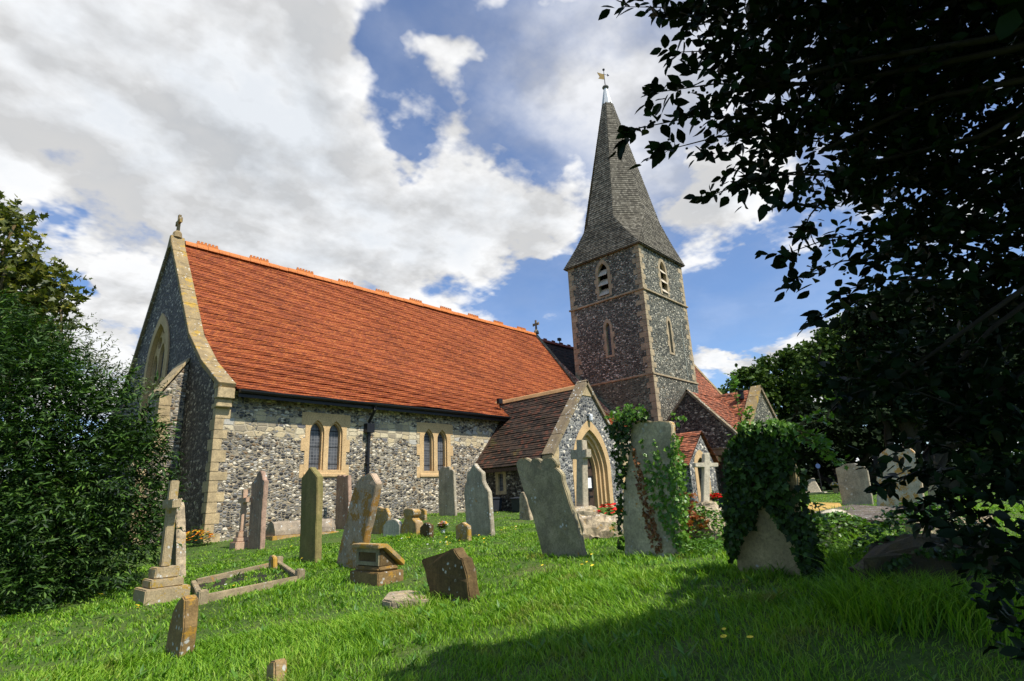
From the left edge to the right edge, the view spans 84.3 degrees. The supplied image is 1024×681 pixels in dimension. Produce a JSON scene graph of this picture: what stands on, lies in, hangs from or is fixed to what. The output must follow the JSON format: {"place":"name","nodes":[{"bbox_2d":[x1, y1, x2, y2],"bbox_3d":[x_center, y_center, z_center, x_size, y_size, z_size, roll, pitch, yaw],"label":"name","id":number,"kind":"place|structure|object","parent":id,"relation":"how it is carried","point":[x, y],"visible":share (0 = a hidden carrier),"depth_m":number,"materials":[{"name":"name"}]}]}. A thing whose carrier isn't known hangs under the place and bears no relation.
{"place":"outdoors","nodes":[
{"label":"outdoors","id":0,"kind":"place"},
{"bbox_2d":[0,483,1023,680],"bbox_3d":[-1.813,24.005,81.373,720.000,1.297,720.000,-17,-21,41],"label":"ground","id":1,"kind":"structure","parent":0,"point":[915,660],"depth_m":5.09,"materials":[{"name":"green plant"}]},
{"bbox_2d":[0,191,95,487],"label":"sycamore tree","id":2,"kind":"object","parent":1,"relation":"on","point":[33,272],"visible":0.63,"depth_m":14.99,"materials":[{"name":"green plant"}]},
{"bbox_2d":[0,474,97,535],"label":"hedge","id":3,"kind":"object","parent":1,"relation":"on","point":[63,488],"visible":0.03,"depth_m":46.46,"materials":[{"name":"green plant"}]},
{"bbox_2d":[2,311,181,509],"bbox_3d":[-10.363,1.617,12.559,4.958,4.859,2.726,-6,-16,11],"label":"willow bush","id":4,"kind":"object","parent":1,"relation":"on","point":[91,342],"visible":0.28,"depth_m":13.13,"materials":[{"name":"green plant"}]},
{"bbox_2d":[0,286,197,618],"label":"elder bush","id":5,"kind":"object","parent":1,"relation":"on","point":[111,441],"visible":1,"depth_m":9.31,"materials":[{"name":"green plant"}]},
{"bbox_2d":[146,488,166,546],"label":"shrub","id":6,"kind":"object","parent":1,"relation":"on","point":[158,521],"visible":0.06,"depth_m":15.81,"materials":[{"name":"green plant"}]},
{"bbox_2d":[132,480,190,605],"bbox_3d":[-5.144,3.043,8.444,0.579,1.853,0.589,-17,-21,41],"label":"cross monument","id":7,"kind":"object","parent":1,"relation":"on","point":[163,582],"visible":0.92,"depth_m":8.26,"materials":[{"name":"stone"}]},
{"bbox_2d":[171,498,185,576],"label":"headstone","id":8,"kind":"object","parent":1,"relation":"on","point":[178,556],"visible":0.42,"depth_m":10.52,"materials":[{"name":"stone"}]},
{"bbox_2d":[165,594,197,659],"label":"headstone","id":9,"kind":"object","parent":1,"relation":"on","point":[181,636],"visible":0.73,"depth_m":5.37,"materials":[{"name":"brown stone"}]},
{"bbox_2d":[186,524,214,547],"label":"orange marigolds","id":10,"kind":"object","parent":1,"relation":"on","point":[196,535],"visible":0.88,"depth_m":15.07,"materials":[{"name":"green plant"}]},
{"bbox_2d":[229,489,250,549],"bbox_3d":[-6.705,4.519,14.076,0.525,1.576,0.395,-17,-21,41],"label":"cross monument","id":11,"kind":"object","parent":1,"relation":"on","point":[240,540],"visible":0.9,"depth_m":13.98,"materials":[{"name":"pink stone"}]},
{"bbox_2d":[190,556,304,604],"bbox_3d":[-4.259,3.860,9.073,1.507,0.491,2.751,7,-18,-30],"label":"grave kerb","id":12,"kind":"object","parent":1,"relation":"on","point":[205,596],"visible":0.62,"depth_m":8.87,"materials":[{"name":"grey stone"}]},
{"bbox_2d":[247,471,268,548],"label":"headstone","id":13,"kind":"object","parent":1,"relation":"on","point":[257,518],"visible":0.74,"depth_m":13.71,"materials":[{"name":"grey stone"}]},
{"bbox_2d":[268,555,276,568],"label":"headstone","id":14,"kind":"object","parent":1,"relation":"on","point":[272,559],"visible":0.45,"depth_m":10.12,"materials":[{"name":"stone"}]},
{"bbox_2d":[266,658,286,680],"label":"headstone","id":15,"kind":"object","parent":1,"relation":"on","point":[275,666],"visible":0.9,"depth_m":4.24,"materials":[{"name":"stone"}]},
{"bbox_2d":[265,518,338,540],"bbox_3d":[-5.971,5.468,16.046,0.715,0.750,1.964,-17,-21,41],"label":"coped tomb","id":16,"kind":"object","parent":1,"relation":"on","point":[278,530],"visible":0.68,"depth_m":15.58,"materials":[{"name":"stone"}]},
{"bbox_2d":[299,467,322,562],"bbox_3d":[-3.913,3.527,11.030,0.740,2.078,0.141,-17,-21,41],"label":"headstone","id":17,"kind":"object","parent":1,"relation":"on","point":[310,550],"visible":0.73,"depth_m":10.96,"materials":[{"name":"stone"}]},
{"bbox_2d":[335,475,351,528],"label":"headstone","id":18,"kind":"object","parent":1,"relation":"on","point":[343,492],"visible":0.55,"depth_m":17.79,"materials":[{"name":"grey stone"}]},
{"bbox_2d":[337,473,381,568],"bbox_3d":[-2.722,3.333,9.914,1.378,1.909,0.145,-17,-21,41],"label":"headstone","id":19,"kind":"object","parent":1,"relation":"on","point":[362,510],"visible":0.61,"depth_m":9.80,"materials":[{"name":"grey stone"}]},
{"bbox_2d":[350,543,404,585],"bbox_3d":[-1.951,3.322,8.199,0.734,0.744,0.470,-17,-21,41],"label":"pedestal tomb","id":20,"kind":"object","parent":1,"relation":"on","point":[377,563],"visible":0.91,"depth_m":8.03,"materials":[{"name":"brown stone"}]},
{"bbox_2d":[371,506,390,533],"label":"headstone","id":21,"kind":"object","parent":1,"relation":"on","point":[383,516],"visible":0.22,"depth_m":14.96,"materials":[{"name":"stone"}]},
{"bbox_2d":[383,519,401,536],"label":"headstone","id":22,"kind":"object","parent":1,"relation":"on","point":[392,526],"visible":0.51,"depth_m":14.07,"materials":[{"name":"grey stone"}]},
{"bbox_2d":[382,590,428,607],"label":"ledger slab","id":23,"kind":"structure","parent":1,"relation":"on","point":[396,595],"depth_m":6.64,"materials":[{"name":"stone"}]},
{"bbox_2d":[401,509,422,534],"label":"headstone","id":24,"kind":"object","parent":1,"relation":"on","point":[413,523],"visible":0.53,"depth_m":13.69,"materials":[{"name":"stone"}]},
{"bbox_2d":[89,533,752,637],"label":"wild flowers","id":25,"kind":"object","parent":1,"relation":"on","point":[721,636],"visible":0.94,"depth_m":7.02,"materials":[{"name":"yellow plant"}]},
{"bbox_2d":[419,509,426,519],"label":"headstone","id":26,"kind":"object","parent":1,"relation":"on","point":[423,515],"visible":0.45,"depth_m":18.65,"materials":[{"name":"stone"}]},
{"bbox_2d":[420,522,433,537],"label":"headstone","id":27,"kind":"object","parent":1,"relation":"on","point":[426,529],"visible":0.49,"depth_m":13.18,"materials":[{"name":"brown stone"}]},
{"bbox_2d":[91,68,777,545],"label":"church","id":28,"kind":"structure","parent":1,"relation":"on","point":[285,378],"depth_m":23.53,"materials":[{"name":"stone"}]},
{"bbox_2d":[139,313,169,423],"bbox_3d":[-13.637,1.006,21.898,2.840,4.295,0.300,-17,-21,41],"label":"east window","id":29,"kind":"structure","parent":28,"relation":"in","point":[161,355],"depth_m":22.37,"materials":[{"name":"stone"}]},
{"bbox_2d":[299,412,350,477],"bbox_3d":[-6.286,3.518,18.987,0.255,2.120,1.770,-17,-21,41],"label":"window","id":30,"kind":"structure","parent":28,"relation":"in","point":[325,444],"depth_m":19.01,"materials":[{"name":"stone"}]},
{"bbox_2d":[417,422,452,477],"bbox_3d":[-3.065,4.319,22.258,0.255,2.100,1.810,-17,-21,41],"label":"window","id":31,"kind":"structure","parent":28,"relation":"in","point":[435,450],"depth_m":22.24,"materials":[{"name":"stone"}]},
{"bbox_2d":[437,521,448,532],"bbox_3d":[-1.721,4.644,14.061,0.318,0.319,0.324,-17,-21,41],"label":"posy","id":32,"kind":"object","parent":1,"relation":"on","point":[441,524],"visible":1,"depth_m":14.03,"materials":[{"name":"multicoloured plant"}]},
{"bbox_2d":[439,466,456,515],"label":"headstone","id":33,"kind":"object","parent":1,"relation":"on","point":[447,494],"visible":0.7,"depth_m":20.31,"materials":[{"name":"grey stone"}]},
{"bbox_2d":[422,547,479,601],"bbox_3d":[-0.727,2.913,6.670,0.912,0.892,0.183,-17,-21,41],"label":"headstone","id":34,"kind":"object","parent":1,"relation":"on","point":[452,572],"visible":0.54,"depth_m":6.58,"materials":[{"name":"brown stone"}]},
{"bbox_2d":[456,522,471,541],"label":"headstone","id":35,"kind":"object","parent":1,"relation":"on","point":[463,531],"visible":0.53,"depth_m":11.88,"materials":[{"name":"stone"}]},
{"bbox_2d":[464,464,494,536],"bbox_3d":[-0.743,3.806,12.960,0.928,1.953,0.131,-17,-21,41],"label":"headstone","id":36,"kind":"object","parent":1,"relation":"on","point":[479,505],"visible":0.62,"depth_m":12.92,"materials":[{"name":"grey stone"}]},
{"bbox_2d":[492,497,502,511],"bbox_3d":[-0.715,6.350,21.939,0.530,0.540,0.620,-17,-21,41],"label":"wheelie bin","id":37,"kind":"object","parent":1,"relation":"on","point":[497,503],"visible":0.53,"depth_m":21.80,"materials":[{"name":"plastic"}]},
{"bbox_2d":[510,497,519,511],"bbox_3d":[0.315,6.073,20.993,0.530,0.540,0.620,-17,-21,41],"label":"wheelie bin","id":38,"kind":"object","parent":1,"relation":"on","point":[515,504],"visible":0.34,"depth_m":20.83,"materials":[{"name":"plastic"}]},
{"bbox_2d":[519,492,532,519],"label":"headstone","id":39,"kind":"object","parent":1,"relation":"on","point":[525,513],"visible":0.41,"depth_m":16.32,"materials":[{"name":"stone"}]},
{"bbox_2d":[516,458,587,556],"bbox_3d":[0.614,2.696,8.738,1.328,1.815,0.117,-17,-21,41],"label":"headstone","id":40,"kind":"object","parent":1,"relation":"on","point":[550,503],"visible":0.69,"depth_m":8.71,"materials":[{"name":"grey stone"}]},
{"bbox_2d":[571,440,597,515],"bbox_3d":[1.719,3.687,14.463,0.855,2.268,0.864,-17,-21,41],"label":"cross monument","id":41,"kind":"object","parent":1,"relation":"on","point":[581,454],"visible":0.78,"depth_m":14.38,"materials":[{"name":"stone"}]},
{"bbox_2d":[577,513,623,539],"bbox_3d":[1.834,3.459,10.581,1.240,0.518,0.682,0,-16,-8],"label":"barrel tomb","id":42,"kind":"object","parent":1,"relation":"on","point":[597,525],"visible":0.42,"depth_m":10.30,"materials":[{"name":"stone"}]},
{"bbox_2d":[597,502,622,515],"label":"red geraniums","id":43,"kind":"object","parent":1,"relation":"on","point":[614,509],"visible":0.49,"depth_m":11.56,"materials":[{"name":"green plant"}]},
{"bbox_2d":[610,517,623,537],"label":"geranium bush","id":44,"kind":"object","parent":1,"relation":"on","point":[612,524],"visible":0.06,"depth_m":9.93,"materials":[{"name":"green plant"}]},
{"bbox_2d":[623,421,681,556],"bbox_3d":[1.888,2.132,7.731,0.950,2.085,0.129,-17,-21,41],"label":"headstone","id":45,"kind":"object","parent":1,"relation":"on","point":[637,540],"visible":0.55,"depth_m":7.74,"materials":[{"name":"grey stone"}]},
{"bbox_2d":[604,402,690,556],"bbox_3d":[1.881,1.838,7.706,1.268,2.077,0.287,-13,-19,34],"label":"ivy","id":46,"kind":"object","parent":45,"relation":"attached to","point":[621,421],"visible":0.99,"depth_m":7.61,"materials":[{"name":"green plant"}]},
{"bbox_2d":[679,492,709,549],"bbox_3d":[2.372,2.455,7.760,0.612,0.830,0.476,-1,-16,-5],"label":"red leaved shrub","id":47,"kind":"object","parent":1,"relation":"on","point":[692,518],"visible":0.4,"depth_m":7.75,"materials":[{"name":"brown plant"}]},
{"bbox_2d":[674,535,723,556],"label":"fern ground cover","id":48,"kind":"object","parent":1,"relation":"on","point":[710,540],"visible":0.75,"depth_m":7.19,"materials":[{"name":"green plant"}]},
{"bbox_2d":[682,504,725,540],"bbox_3d":[3.037,2.880,8.905,0.804,0.564,1.269,-17,-21,41],"label":"barrel tomb","id":49,"kind":"object","parent":1,"relation":"on","point":[714,507],"visible":0.17,"depth_m":8.40,"materials":[{"name":"stone"}]},
{"bbox_2d":[683,506,726,551],"bbox_3d":[2.640,2.641,8.006,1.456,0.589,1.463,-17,-21,41],"label":"shrubby ground cover","id":50,"kind":"object","parent":1,"relation":"on","point":[704,511],"visible":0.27,"depth_m":7.73,"materials":[{"name":"green plant"}]},
{"bbox_2d":[693,453,717,506],"bbox_3d":[5.309,3.996,15.519,0.614,1.795,0.802,-17,-21,41],"label":"cross monument","id":51,"kind":"object","parent":1,"relation":"on","point":[705,464],"visible":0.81,"depth_m":15.53,"materials":[{"name":"white stone"}]},
{"bbox_2d":[710,490,722,501],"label":"red flowers","id":52,"kind":"object","parent":1,"relation":"on","point":[715,496],"visible":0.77,"depth_m":25.20,"materials":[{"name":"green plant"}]},
{"bbox_2d":[736,450,800,575],"bbox_3d":[2.530,1.793,5.614,0.721,1.525,0.145,-17,-21,41],"label":"headstone","id":53,"kind":"object","parent":1,"relation":"on","point":[766,542],"visible":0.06,"depth_m":5.52,"materials":[{"name":"grey stone"}]},
{"bbox_2d":[718,371,852,579],"bbox_3d":[2.624,1.250,5.499,1.334,2.105,0.443,-17,-21,41],"label":"ivy","id":54,"kind":"object","parent":53,"relation":"attached to","point":[776,458],"visible":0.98,"depth_m":5.47,"materials":[{"name":"green plant"}]},
{"bbox_2d":[717,341,835,445],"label":"broadleaf tree","id":55,"kind":"object","parent":1,"relation":"on","point":[775,384],"visible":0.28,"depth_m":55.41,"materials":[{"name":"green plant"}]},
{"bbox_2d":[598,0,1023,660],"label":"overhanging tree","id":56,"kind":"object","parent":1,"relation":"on","point":[858,44],"visible":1,"depth_m":2.84,"materials":[{"name":"green plant"}]},
{"bbox_2d":[806,478,826,492],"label":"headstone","id":57,"kind":"object","parent":1,"relation":"on","point":[813,486],"visible":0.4,"depth_m":35.78,"materials":[{"name":"white stone"}]},
{"bbox_2d":[815,462,822,491],"bbox_3d":[19.463,8.704,35.788,0.299,2.002,0.100,-3,-16,0],"label":"road sign","id":58,"kind":"object","parent":1,"relation":"on","point":[817,465],"visible":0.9,"depth_m":35.85,"materials":[{"name":"blue metal"}]},
{"bbox_2d":[808,502,840,511],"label":"ledger slab","id":59,"kind":"structure","parent":1,"relation":"on","point":[826,505],"depth_m":12.93,"materials":[{"name":"yellow stone"}]},
{"bbox_2d":[830,482,838,492],"bbox_3d":[18.675,8.496,32.706,0.565,0.643,0.562,7,-18,-31],"label":"flower pot","id":60,"kind":"object","parent":1,"relation":"on","point":[834,486],"visible":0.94,"depth_m":32.62,"materials":[{"name":"grey stone"}]},
{"bbox_2d":[787,313,886,445],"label":"broadleaf tree","id":61,"kind":"object","parent":1,"relation":"on","point":[826,338],"visible":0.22,"depth_m":49.75,"materials":[{"name":"green plant"}]},
{"bbox_2d":[817,508,857,546],"bbox_3d":[4.097,2.368,7.217,0.586,0.391,1.461,-12,-18,29],"label":"barrel tomb","id":62,"kind":"object","parent":1,"relation":"on","point":[830,511],"visible":0.12,"depth_m":6.64,"materials":[{"name":"white stone"}]},
{"bbox_2d":[812,510,875,559],"bbox_3d":[3.707,2.185,6.484,1.155,0.468,1.761,-17,-21,41],"label":"ivy ground cover","id":63,"kind":"object","parent":1,"relation":"on","point":[835,515],"visible":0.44,"depth_m":6.19,"materials":[{"name":"green plant"}]},
{"bbox_2d":[836,463,872,504],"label":"headstone","id":64,"kind":"object","parent":1,"relation":"on","point":[853,484],"visible":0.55,"depth_m":14.30,"materials":[{"name":"grey stone"}]},
{"bbox_2d":[811,504,948,534],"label":"ledger slab","id":65,"kind":"structure","parent":1,"relation":"on","point":[863,512],"depth_m":8.89,"materials":[{"name":"grey stone"}]},
{"bbox_2d":[783,400,988,491],"bbox_3d":[26.149,7.805,41.685,17.245,6.737,9.850,-2,-16,-1],"label":"broadleaf tree","id":66,"kind":"object","parent":1,"relation":"on","point":[868,435],"visible":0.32,"depth_m":39.61,"materials":[{"name":"green plant"}]},
{"bbox_2d":[877,448,923,506],"bbox_3d":[7.753,2.918,11.414,0.928,1.538,0.130,-17,-21,41],"label":"headstone","id":67,"kind":"object","parent":1,"relation":"on","point":[910,490],"visible":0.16,"depth_m":11.32,"materials":[{"name":"grey stone"}]},
{"bbox_2d":[800,453,1019,490],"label":"hedge","id":68,"kind":"object","parent":1,"relation":"on","point":[827,487],"visible":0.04,"depth_m":62.15,"materials":[{"name":"green plant"}]},
{"bbox_2d":[840,499,1011,568],"bbox_3d":[3.665,1.742,5.048,1.465,0.645,1.563,-17,-21,41],"label":"ivy ground cover","id":69,"kind":"object","parent":1,"relation":"on","point":[887,522],"visible":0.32,"depth_m":5.09,"materials":[{"name":"green plant"}]},
{"bbox_2d":[831,281,1023,487],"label":"yew tree","id":70,"kind":"object","parent":1,"relation":"on","point":[885,328],"visible":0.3,"depth_m":29.43,"materials":[{"name":"green plant"}]},
{"bbox_2d":[928,485,940,506],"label":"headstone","id":71,"kind":"object","parent":1,"relation":"on","point":[932,492],"visible":0.12,"depth_m":11.80,"materials":[{"name":"grey stone"}]},
{"bbox_2d":[848,533,1023,599],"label":"barrel tomb","id":72,"kind":"object","parent":1,"relation":"on","point":[876,556],"visible":0.33,"depth_m":4.11,"materials":[{"name":"grey stone"}]},
{"bbox_2d":[870,546,991,584],"bbox_3d":[2.866,1.669,3.938,0.772,0.466,0.164,-17,-21,41],"label":"ivy","id":73,"kind":"object","parent":72,"relation":"attached to","point":[904,560],"visible":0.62,"depth_m":3.92,"materials":[{"name":"green plant"}]},
{"bbox_2d":[903,515,992,533],"bbox_3d":[4.547,1.987,5.902,0.774,0.302,0.328,-6,-16,10],"label":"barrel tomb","id":74,"kind":"object","parent":1,"relation":"on","point":[932,531],"visible":0.09,"depth_m":5.85,"materials":[{"name":"stone"}]},
{"bbox_2d":[959,326,1023,477],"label":"broadleaf tree","id":75,"kind":"object","parent":1,"relation":"on","point":[1021,451],"visible":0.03,"depth_m":35.45,"materials":[{"name":"green plant"}]},
{"bbox_2d":[0,0,1023,476],"label":"sky","id":76,"kind":"structure","parent":0,"point":[437,153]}
]}

